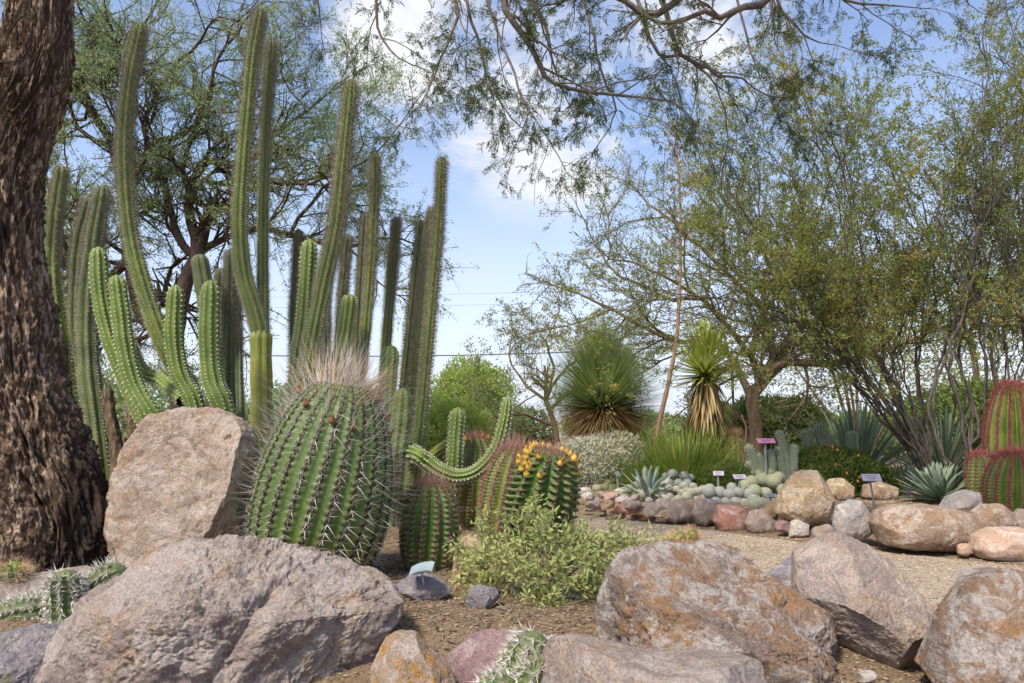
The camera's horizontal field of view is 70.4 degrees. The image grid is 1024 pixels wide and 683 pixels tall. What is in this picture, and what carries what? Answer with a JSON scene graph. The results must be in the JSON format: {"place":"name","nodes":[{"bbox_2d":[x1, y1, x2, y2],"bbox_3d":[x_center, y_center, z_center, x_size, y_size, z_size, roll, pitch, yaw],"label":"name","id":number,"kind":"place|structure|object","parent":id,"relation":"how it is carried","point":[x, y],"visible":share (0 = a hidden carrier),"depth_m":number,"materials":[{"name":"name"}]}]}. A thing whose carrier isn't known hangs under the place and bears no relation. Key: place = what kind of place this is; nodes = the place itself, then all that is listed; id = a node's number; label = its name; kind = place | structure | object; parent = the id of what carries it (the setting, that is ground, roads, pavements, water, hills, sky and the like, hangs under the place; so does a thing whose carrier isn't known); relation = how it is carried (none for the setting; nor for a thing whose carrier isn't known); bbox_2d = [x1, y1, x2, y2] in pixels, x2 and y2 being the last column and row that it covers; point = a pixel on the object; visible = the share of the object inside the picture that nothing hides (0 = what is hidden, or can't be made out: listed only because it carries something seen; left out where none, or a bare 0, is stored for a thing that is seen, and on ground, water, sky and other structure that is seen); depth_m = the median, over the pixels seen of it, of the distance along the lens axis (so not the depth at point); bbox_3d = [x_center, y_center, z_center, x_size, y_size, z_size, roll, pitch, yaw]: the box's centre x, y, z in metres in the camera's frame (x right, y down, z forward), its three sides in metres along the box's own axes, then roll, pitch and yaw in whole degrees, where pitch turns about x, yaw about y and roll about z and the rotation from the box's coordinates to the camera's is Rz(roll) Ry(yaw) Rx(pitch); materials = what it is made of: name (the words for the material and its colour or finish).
{"place":"outdoors","nodes":[
{"label":"outdoors","id":0,"kind":"place"},
{"bbox_2d":[0,438,1023,682],"bbox_3d":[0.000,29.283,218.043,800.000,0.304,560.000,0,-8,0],"label":"ground","id":1,"kind":"structure","parent":0,"point":[532,612],"depth_m":2.36,"materials":[{"name":"soil"}]},
{"bbox_2d":[0,622,60,682],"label":"rock","id":2,"kind":"object","parent":1,"relation":"on","point":[22,650],"visible":0.46,"depth_m":1.93,"materials":[{"name":"grey stone"}]},
{"bbox_2d":[0,566,96,602],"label":"rock","id":3,"kind":"object","parent":1,"relation":"on","point":[7,589],"visible":0.12,"depth_m":2.58,"materials":[{"name":"beige stone"}]},
{"bbox_2d":[0,551,41,588],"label":"spiny cactus","id":4,"kind":"object","parent":3,"relation":"on","point":[15,567],"visible":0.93,"depth_m":2.59,"materials":[{"name":"plant"}]},
{"bbox_2d":[0,0,109,573],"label":"mesquite tree","id":5,"kind":"object","parent":1,"relation":"on","point":[54,485],"visible":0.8,"depth_m":3.12,"materials":[{"name":"brown plant"}]},
{"bbox_2d":[0,554,128,623],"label":"spiny cactus","id":6,"kind":"object","parent":1,"relation":"on","point":[60,595],"visible":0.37,"depth_m":2.36,"materials":[{"name":"plant"}]},
{"bbox_2d":[43,163,114,480],"bbox_3d":[-3.152,-0.019,5.341,0.835,2.757,0.342,-3,-8,23],"label":"columnar cactus","id":7,"kind":"object","parent":1,"relation":"on","point":[79,330],"visible":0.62,"depth_m":5.34,"materials":[{"name":"plant"}]},
{"bbox_2d":[101,385,123,476],"bbox_3d":[-2.388,0.717,4.343,0.190,0.913,0.093,0,-8,0],"label":"dead cactus trunk","id":8,"kind":"object","parent":1,"relation":"on","point":[114,434],"visible":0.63,"depth_m":4.35,"materials":[{"name":"plant"}]},
{"bbox_2d":[87,246,235,425],"bbox_3d":[-2.126,0.068,4.381,0.970,1.349,0.564,-3,-8,23],"label":"columnar cactus","id":9,"kind":"object","parent":1,"relation":"on","point":[132,370],"visible":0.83,"depth_m":4.34,"materials":[{"name":"plant"}]},
{"bbox_2d":[99,356,249,442],"bbox_3d":[-7.410,1.429,14.079,4.751,2.272,4.534,7,-10,-42],"label":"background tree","id":10,"kind":"object","parent":1,"relation":"on","point":[119,399],"visible":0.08,"depth_m":13.27,"materials":[{"name":"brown plant"}]},
{"bbox_2d":[102,406,259,569],"bbox_3d":[-1.417,0.713,3.133,0.627,0.859,0.509,0,-8,0],"label":"boulder","id":11,"kind":"object","parent":1,"relation":"on","point":[176,471],"visible":0.58,"depth_m":2.98,"materials":[{"name":"brown stone"}]},
{"bbox_2d":[33,534,403,682],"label":"boulder","id":12,"kind":"object","parent":1,"relation":"on","point":[226,608],"visible":0.97,"depth_m":1.93,"materials":[{"name":"grey stone"}]},
{"bbox_2d":[110,4,361,457],"bbox_3d":[-1.806,-0.547,4.917,1.660,3.598,0.806,0,-8,0],"label":"columnar cactus","id":13,"kind":"object","parent":1,"relation":"on","point":[309,296],"visible":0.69,"depth_m":4.72,"materials":[{"name":"plant"}]},
{"bbox_2d":[0,0,478,409],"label":"palo verde tree","id":14,"kind":"object","parent":1,"relation":"on","point":[94,52],"visible":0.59,"depth_m":8.19,"materials":[{"name":"green plant"}]},
{"bbox_2d":[191,248,334,420],"bbox_3d":[-1.965,0.289,5.726,1.100,2.170,0.683,2,-8,-13],"label":"columnar cactus","id":15,"kind":"object","parent":1,"relation":"on","point":[231,343],"visible":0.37,"depth_m":5.67,"materials":[{"name":"plant"}]},
{"bbox_2d":[245,380,377,430],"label":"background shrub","id":16,"kind":"object","parent":1,"relation":"on","point":[247,407],"visible":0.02,"depth_m":12.08,"materials":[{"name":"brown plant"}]},
{"bbox_2d":[224,328,424,568],"bbox_3d":[-0.763,0.495,3.104,0.866,1.174,0.845,0,-8,0],"label":"barrel cactus","id":17,"kind":"object","parent":1,"relation":"on","point":[324,477],"visible":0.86,"depth_m":2.90,"materials":[{"name":"plant"}]},
{"bbox_2d":[330,149,403,424],"bbox_3d":[-1.040,-0.057,5.133,0.540,2.682,0.684,1,-8,-9],"label":"columnar cactus","id":18,"kind":"object","parent":1,"relation":"on","point":[353,314],"visible":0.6,"depth_m":5.17,"materials":[{"name":"plant"}]},
{"bbox_2d":[370,629,455,682],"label":"boulder","id":19,"kind":"object","parent":1,"relation":"on","point":[407,656],"visible":1,"depth_m":1.81,"materials":[{"name":"orange stone"}]},
{"bbox_2d":[387,154,449,526],"bbox_3d":[-0.650,-0.030,4.967,0.466,2.620,0.751,0,-8,0],"label":"columnar cactus","id":20,"kind":"object","parent":1,"relation":"on","point":[418,342],"visible":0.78,"depth_m":5.00,"materials":[{"name":"plant"}]},
{"bbox_2d":[396,572,451,600],"bbox_3d":[-0.325,0.898,2.657,0.165,0.096,0.166,5,-9,-35],"label":"rock","id":21,"kind":"object","parent":1,"relation":"on","point":[412,587],"visible":0.85,"depth_m":2.61,"materials":[{"name":"grey stone"}]},
{"bbox_2d":[408,561,434,584],"bbox_3d":[-0.319,0.821,2.570,0.090,0.082,0.040,-16,-26,10],"label":"plant label","id":22,"kind":"object","parent":21,"relation":"on","point":[421,567],"visible":1,"depth_m":2.57,"materials":[{"name":"metal"}]},
{"bbox_2d":[393,461,468,572],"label":"barrel cactus","id":23,"kind":"object","parent":1,"relation":"on","point":[431,523],"visible":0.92,"depth_m":3.18,"materials":[{"name":"plant"}]},
{"bbox_2d":[405,396,513,527],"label":"arching cactus","id":24,"kind":"object","parent":1,"relation":"on","point":[451,446],"visible":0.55,"depth_m":4.50,"materials":[{"name":"plant"}]},
{"bbox_2d":[424,389,495,463],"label":"shrub","id":25,"kind":"object","parent":1,"relation":"on","point":[437,429],"visible":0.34,"depth_m":10.62,"materials":[{"name":"green plant"}]},
{"bbox_2d":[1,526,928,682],"bbox_3d":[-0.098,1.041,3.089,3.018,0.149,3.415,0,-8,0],"label":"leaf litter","id":26,"kind":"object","parent":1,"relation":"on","point":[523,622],"visible":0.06,"depth_m":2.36,"materials":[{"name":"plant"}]},
{"bbox_2d":[451,534,489,583],"bbox_3d":[-0.165,0.899,2.908,0.160,0.242,0.154,0,-8,0],"label":"rock","id":27,"kind":"object","parent":1,"relation":"on","point":[465,542],"visible":0.32,"depth_m":2.89,"materials":[{"name":"stone"}]},
{"bbox_2d":[458,425,490,526],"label":"barrel cactus","id":28,"kind":"object","parent":1,"relation":"on","point":[475,445],"visible":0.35,"depth_m":4.76,"materials":[{"name":"plant"}]},
{"bbox_2d":[429,353,520,439],"bbox_3d":[-0.941,1.436,15.957,2.304,2.468,2.229,0,-8,0],"label":"leafy tree","id":29,"kind":"object","parent":1,"relation":"on","point":[452,376],"visible":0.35,"depth_m":15.59,"materials":[{"name":"green plant"}]},
{"bbox_2d":[465,584,498,609],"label":"rock","id":30,"kind":"object","parent":1,"relation":"on","point":[480,596],"visible":0.84,"depth_m":2.47,"materials":[{"name":"grey stone"}]},
{"bbox_2d":[446,629,519,682],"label":"rock","id":31,"kind":"object","parent":1,"relation":"on","point":[468,654],"visible":0.5,"depth_m":2.02,"materials":[{"name":"pink stone"}]},
{"bbox_2d":[376,555,608,682],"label":"dry twigs","id":32,"kind":"object","parent":1,"relation":"on","point":[503,607],"visible":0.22,"depth_m":2.41,"materials":[{"name":"plant"}]},
{"bbox_2d":[473,428,539,539],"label":"barrel cactus","id":33,"kind":"object","parent":1,"relation":"on","point":[499,468],"visible":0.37,"depth_m":4.12,"materials":[{"name":"plant"}]},
{"bbox_2d":[469,618,553,682],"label":"spiny cactus","id":34,"kind":"object","parent":1,"relation":"on","point":[523,661],"visible":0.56,"depth_m":1.91,"materials":[{"name":"plant"}]},
{"bbox_2d":[480,402,561,444],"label":"shrub","id":35,"kind":"object","parent":1,"relation":"on","point":[533,434],"visible":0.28,"depth_m":13.61,"materials":[{"name":"green plant"}]},
{"bbox_2d":[499,437,584,552],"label":"barrel cactus","id":36,"kind":"object","parent":1,"relation":"on","point":[551,472],"visible":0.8,"depth_m":3.61,"materials":[{"name":"plant"}]},
{"bbox_2d":[506,580,587,600],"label":"spiny cactus","id":37,"kind":"object","parent":1,"relation":"on","point":[569,594],"visible":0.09,"depth_m":2.62,"materials":[{"name":"plant"}]},
{"bbox_2d":[439,486,668,607],"bbox_3d":[0.185,0.820,2.769,0.929,0.496,0.633,0,-8,0],"label":"leafy bush","id":38,"kind":"object","parent":1,"relation":"on","point":[584,551],"visible":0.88,"depth_m":2.73,"materials":[{"name":"green plant"}]},
{"bbox_2d":[439,254,707,444],"bbox_3d":[1.030,0.354,12.670,4.549,3.617,3.785,-4,-9,30],"label":"sparse tree","id":39,"kind":"object","parent":1,"relation":"on","point":[517,347],"visible":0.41,"depth_m":12.69,"materials":[{"name":"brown plant"}]},
{"bbox_2d":[577,452,617,488],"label":"silver shrub","id":40,"kind":"object","parent":1,"relation":"on","point":[591,472],"visible":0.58,"depth_m":7.92,"materials":[{"name":"brown plant"}]},
{"bbox_2d":[530,318,675,452],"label":"round yucca","id":41,"kind":"object","parent":1,"relation":"on","point":[591,417],"visible":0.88,"depth_m":8.89,"materials":[{"name":"green plant"}]},
{"bbox_2d":[557,429,648,485],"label":"silver shrub","id":42,"kind":"object","parent":1,"relation":"on","point":[591,446],"visible":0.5,"depth_m":8.18,"materials":[{"name":"brown plant"}]},
{"bbox_2d":[557,409,688,447],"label":"background shrub","id":43,"kind":"object","parent":1,"relation":"on","point":[663,422],"visible":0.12,"depth_m":22.41,"materials":[{"name":"green plant"}]},
{"bbox_2d":[619,481,644,501],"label":"ball cactus clump","id":44,"kind":"object","parent":1,"relation":"on","point":[627,492],"visible":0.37,"depth_m":6.87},
{"bbox_2d":[602,450,674,490],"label":"grass clump","id":45,"kind":"object","parent":1,"relation":"on","point":[627,481],"visible":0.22,"depth_m":7.76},
{"bbox_2d":[617,465,676,495],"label":"agave","id":46,"kind":"object","parent":1,"relation":"on","point":[646,481],"visible":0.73,"depth_m":6.82,"materials":[{"name":"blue plant"}]},
{"bbox_2d":[279,0,1023,221],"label":"overhanging tree","id":47,"kind":"object","parent":1,"relation":"on","point":[645,16],"visible":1,"depth_m":4.28,"materials":[{"name":"green plant"}]},
{"bbox_2d":[541,634,765,682],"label":"boulder","id":48,"kind":"object","parent":1,"relation":"on","point":[576,658],"visible":0.97,"depth_m":1.74,"materials":[{"name":"grey stone"}]},
{"bbox_2d":[655,510,669,519],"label":"rock","id":49,"kind":"object","parent":1,"relation":"on","point":[663,514],"visible":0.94,"depth_m":5.78,"materials":[{"name":"stone"}]},
{"bbox_2d":[644,501,665,516],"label":"rock","id":50,"kind":"object","parent":49,"relation":"on","point":[652,509],"visible":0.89,"depth_m":5.82,"materials":[{"name":"beige stone"}]},
{"bbox_2d":[653,120,698,450],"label":"agave stalk","id":51,"kind":"object","parent":1,"relation":"on","point":[676,334],"visible":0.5,"depth_m":10.70,"materials":[{"name":"plant"}]},
{"bbox_2d":[640,481,714,502],"bbox_3d":[1.562,1.422,6.798,0.732,0.228,0.366,0,-8,0],"label":"ball cactus mat","id":52,"kind":"object","parent":1,"relation":"on","point":[683,491],"visible":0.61,"depth_m":6.78,"materials":[{"name":"plant"}]},
{"bbox_2d":[662,469,694,488],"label":"ball cactus clump","id":53,"kind":"object","parent":1,"relation":"on","point":[686,478],"visible":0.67,"depth_m":7.43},
{"bbox_2d":[665,500,692,522],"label":"rock","id":54,"kind":"object","parent":1,"relation":"on","point":[679,510],"visible":0.85,"depth_m":5.80,"materials":[{"name":"stone"}]},
{"bbox_2d":[596,418,763,490],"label":"grass clump","id":55,"kind":"object","parent":1,"relation":"on","point":[678,458],"visible":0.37,"depth_m":7.81,"materials":[{"name":"plant"}]},
{"bbox_2d":[658,523,702,541],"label":"spiny cactus","id":56,"kind":"object","parent":1,"relation":"on","point":[690,534],"visible":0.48,"depth_m":3.82,"materials":[{"name":"plant"}]},
{"bbox_2d":[678,400,733,460],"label":"rounded shrub","id":57,"kind":"object","parent":1,"relation":"on","point":[694,439],"visible":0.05,"depth_m":14.27,"materials":[{"name":"green plant"}]},
{"bbox_2d":[691,498,721,526],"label":"rock","id":58,"kind":"object","parent":1,"relation":"on","point":[702,511],"visible":0.69,"depth_m":5.66,"materials":[{"name":"stone"}]},
{"bbox_2d":[661,316,753,447],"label":"skirted yucca","id":59,"kind":"object","parent":1,"relation":"on","point":[705,402],"visible":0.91,"depth_m":8.88,"materials":[{"name":"green plant"}]},
{"bbox_2d":[594,538,840,682],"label":"boulder","id":60,"kind":"object","parent":1,"relation":"on","point":[710,595],"visible":0.88,"depth_m":2.04,"materials":[{"name":"orange stone"}]},
{"bbox_2d":[702,482,754,502],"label":"ball cactus clump","id":61,"kind":"object","parent":1,"relation":"on","point":[732,492],"visible":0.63,"depth_m":6.55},
{"bbox_2d":[712,505,748,530],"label":"boulder","id":62,"kind":"object","parent":1,"relation":"on","point":[729,517],"visible":0.84,"depth_m":5.43,"materials":[{"name":"red stone"}]},
{"bbox_2d":[689,459,772,490],"bbox_3d":[2.283,1.514,7.476,0.924,0.619,0.896,0,-8,0],"label":"shrub mound","id":63,"kind":"object","parent":1,"relation":"on","point":[729,470],"visible":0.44,"depth_m":7.30,"materials":[{"name":"green plant"}]},
{"bbox_2d":[721,424,747,463],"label":"barrel cactus","id":64,"kind":"object","parent":1,"relation":"on","point":[735,437],"visible":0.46,"depth_m":8.84,"materials":[{"name":"plant"}]},
{"bbox_2d":[741,494,766,506],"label":"ball cactus clump","id":65,"kind":"object","parent":1,"relation":"on","point":[752,500],"visible":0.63,"depth_m":6.21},
{"bbox_2d":[488,4,1023,489],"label":"creosote bush","id":66,"kind":"object","parent":1,"relation":"on","point":[808,254],"visible":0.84,"depth_m":7.08,"materials":[{"name":"green plant"}]},
{"bbox_2d":[494,46,1022,460],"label":"acacia tree","id":67,"kind":"object","parent":1,"relation":"on","point":[755,422],"visible":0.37,"depth_m":11.80,"materials":[{"name":"green plant"}]},
{"bbox_2d":[744,508,777,532],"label":"rock","id":68,"kind":"object","parent":1,"relation":"on","point":[760,520],"visible":0.79,"depth_m":5.26,"materials":[{"name":"stone"}]},
{"bbox_2d":[740,468,784,497],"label":"ball cactus clump","id":69,"kind":"object","parent":1,"relation":"on","point":[772,480],"visible":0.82,"depth_m":7.08,"materials":[{"name":"plant"}]},
{"bbox_2d":[744,430,798,497],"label":"jointed cactus","id":70,"kind":"object","parent":1,"relation":"on","point":[787,465],"visible":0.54,"depth_m":7.28,"materials":[{"name":"plant"}]},
{"bbox_2d":[721,392,830,461],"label":"rounded shrub","id":71,"kind":"object","parent":1,"relation":"on","point":[743,410],"visible":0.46,"depth_m":12.89,"materials":[{"name":"green plant"}]},
{"bbox_2d":[768,555,791,587],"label":"rock","id":72,"kind":"object","parent":1,"relation":"on","point":[781,571],"visible":0.17,"depth_m":2.61,"materials":[{"name":"grey stone"}]},
{"bbox_2d":[789,519,809,537],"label":"rock","id":73,"kind":"object","parent":1,"relation":"on","point":[799,529],"visible":0.9,"depth_m":5.01,"materials":[{"name":"white stone"}]},
{"bbox_2d":[664,410,937,456],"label":"background shrub","id":74,"kind":"object","parent":1,"relation":"on","point":[888,449],"visible":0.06,"depth_m":17.64,"materials":[{"name":"green plant"}]},
{"bbox_2d":[578,486,1023,565],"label":"rock chippings","id":75,"kind":"object","parent":1,"relation":"on","point":[877,503],"visible":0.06,"depth_m":6.09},
{"bbox_2d":[774,470,834,525],"bbox_3d":[2.091,1.112,5.170,0.445,0.388,0.343,0,-8,0],"label":"boulder","id":76,"kind":"object","parent":1,"relation":"on","point":[807,496],"visible":0.98,"depth_m":5.05,"materials":[{"name":"stone"}]},
{"bbox_2d":[801,423,832,447],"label":"jointed cactus","id":77,"kind":"object","parent":1,"relation":"on","point":[822,438],"visible":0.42,"depth_m":7.89,"materials":[{"name":"plant"}]},
{"bbox_2d":[826,478,854,500],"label":"rock","id":78,"kind":"object","parent":1,"relation":"on","point":[842,489],"visible":0.64,"depth_m":6.75,"materials":[{"name":"stone"}]},
{"bbox_2d":[776,444,905,497],"bbox_3d":[3.316,1.494,7.485,1.509,0.872,0.955,0,-8,0],"label":"flowering mound","id":79,"kind":"object","parent":1,"relation":"on","point":[850,465],"visible":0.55,"depth_m":7.26,"materials":[{"name":"green plant"}]},
{"bbox_2d":[845,431,858,449],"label":"jointed cactus","id":80,"kind":"object","parent":1,"relation":"on","point":[851,437],"visible":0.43,"depth_m":7.88,"materials":[{"name":"plant"}]},
{"bbox_2d":[832,499,872,540],"bbox_3d":[2.178,1.143,4.652,0.243,0.262,0.193,0,-8,0],"label":"boulder","id":81,"kind":"object","parent":1,"relation":"on","point":[851,517],"visible":0.83,"depth_m":4.58,"materials":[{"name":"grey stone"}]},
{"bbox_2d":[763,401,955,484],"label":"agave","id":82,"kind":"object","parent":1,"relation":"on","point":[868,434],"visible":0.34,"depth_m":8.72,"materials":[{"name":"green plant"}]},
{"bbox_2d":[790,532,935,668],"bbox_3d":[1.106,0.873,2.318,0.461,0.520,0.502,0,-8,0],"label":"boulder","id":83,"kind":"object","parent":1,"relation":"on","point":[876,605],"visible":0.66,"depth_m":2.17,"materials":[{"name":"beige stone"}]},
{"bbox_2d":[858,670,876,682],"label":"pebble","id":84,"kind":"object","parent":1,"relation":"on","point":[867,676],"visible":1,"depth_m":1.87,"materials":[{"name":"white stone"}]},
{"bbox_2d":[861,474,881,508],"bbox_3d":[2.779,1.191,5.590,0.141,0.333,0.049,-1,-8,8],"label":"plant sign","id":85,"kind":"object","parent":1,"relation":"on","point":[871,477],"visible":0.94,"depth_m":5.60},
{"bbox_2d":[760,252,990,453],"bbox_3d":[7.343,0.321,15.093,4.315,4.465,4.166,-2,-8,12],"label":"background tree","id":86,"kind":"object","parent":1,"relation":"on","point":[846,395],"visible":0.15,"depth_m":14.91,"materials":[{"name":"green plant"}]},
{"bbox_2d":[861,481,897,499],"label":"rock","id":87,"kind":"object","parent":1,"relation":"on","point":[882,491],"visible":0.81,"depth_m":6.86,"materials":[{"name":"brown stone"}]},
{"bbox_2d":[889,460,918,487],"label":"agave","id":88,"kind":"object","parent":1,"relation":"on","point":[901,472],"visible":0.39,"depth_m":7.83,"materials":[{"name":"green plant"}]},
{"bbox_2d":[868,503,980,552],"bbox_3d":[2.511,1.137,4.447,0.613,0.286,0.465,0,-8,0],"label":"boulder","id":89,"kind":"object","parent":1,"relation":"on","point":[920,527],"visible":0.92,"depth_m":4.28,"materials":[{"name":"brown stone"}]},
{"bbox_2d":[870,405,983,479],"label":"agave","id":90,"kind":"object","parent":1,"relation":"on","point":[946,427],"visible":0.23,"depth_m":9.14,"materials":[{"name":"green plant"}]},
{"bbox_2d":[894,461,965,500],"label":"agave","id":91,"kind":"object","parent":1,"relation":"on","point":[940,483],"visible":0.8,"depth_m":6.41,"materials":[{"name":"green plant"}]},
{"bbox_2d":[840,0,1023,489],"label":"creosote bush","id":92,"kind":"object","parent":1,"relation":"on","point":[1011,289],"visible":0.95,"depth_m":6.69,"materials":[{"name":"green plant"}]},
{"bbox_2d":[884,373,1019,459],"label":"shrub","id":93,"kind":"object","parent":1,"relation":"on","point":[946,394],"visible":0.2,"depth_m":9.66,"materials":[{"name":"green plant"}]},
{"bbox_2d":[881,212,1023,395],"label":"background tree","id":94,"kind":"object","parent":1,"relation":"on","point":[975,369],"visible":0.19,"depth_m":13.23,"materials":[{"name":"green plant"}]},
{"bbox_2d":[938,490,983,508],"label":"boulder","id":95,"kind":"object","parent":1,"relation":"on","point":[964,499],"visible":0.6,"depth_m":5.86,"materials":[{"name":"grey stone"}]},
{"bbox_2d":[914,567,1023,682],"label":"boulder","id":96,"kind":"object","parent":1,"relation":"on","point":[975,632],"visible":1,"depth_m":1.86,"materials":[{"name":"orange stone"}]},
{"bbox_2d":[960,446,991,492],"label":"red barrel cactus","id":97,"kind":"object","parent":1,"relation":"on","point":[975,463],"visible":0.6,"depth_m":6.08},
{"bbox_2d":[968,503,1016,528],"bbox_3d":[2.982,1.109,4.521,0.274,0.197,0.208,0,-8,0],"label":"boulder","id":98,"kind":"object","parent":1,"relation":"on","point":[993,515],"visible":0.65,"depth_m":4.44,"materials":[{"name":"brown stone"}]},
{"bbox_2d":[968,526,1023,561],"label":"boulder","id":99,"kind":"object","parent":1,"relation":"on","point":[1003,543],"visible":0.86,"depth_m":4.08,"materials":[{"name":"brown stone"}]},
{"bbox_2d":[976,440,1023,511],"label":"red barrel cactus","id":100,"kind":"object","parent":1,"relation":"on","point":[1002,481],"visible":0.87,"depth_m":5.05,"materials":[{"name":"plant"}]},
{"bbox_2d":[978,375,1023,458],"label":"red barrel cactus","id":101,"kind":"object","parent":1,"relation":"on","point":[1003,421],"visible":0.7,"depth_m":6.19,"materials":[{"name":"plant"}]},
{"bbox_2d":[0,0,1023,437],"label":"sky","id":102,"kind":"structure","parent":0,"point":[491,232],"materials":[{"name":"blue"}]},
{"bbox_2d":[574,514,1023,608],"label":"path","id":103,"kind":"structure","parent":0,"point":[924,583],"depth_m":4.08,"materials":[{"name":"gravel"}]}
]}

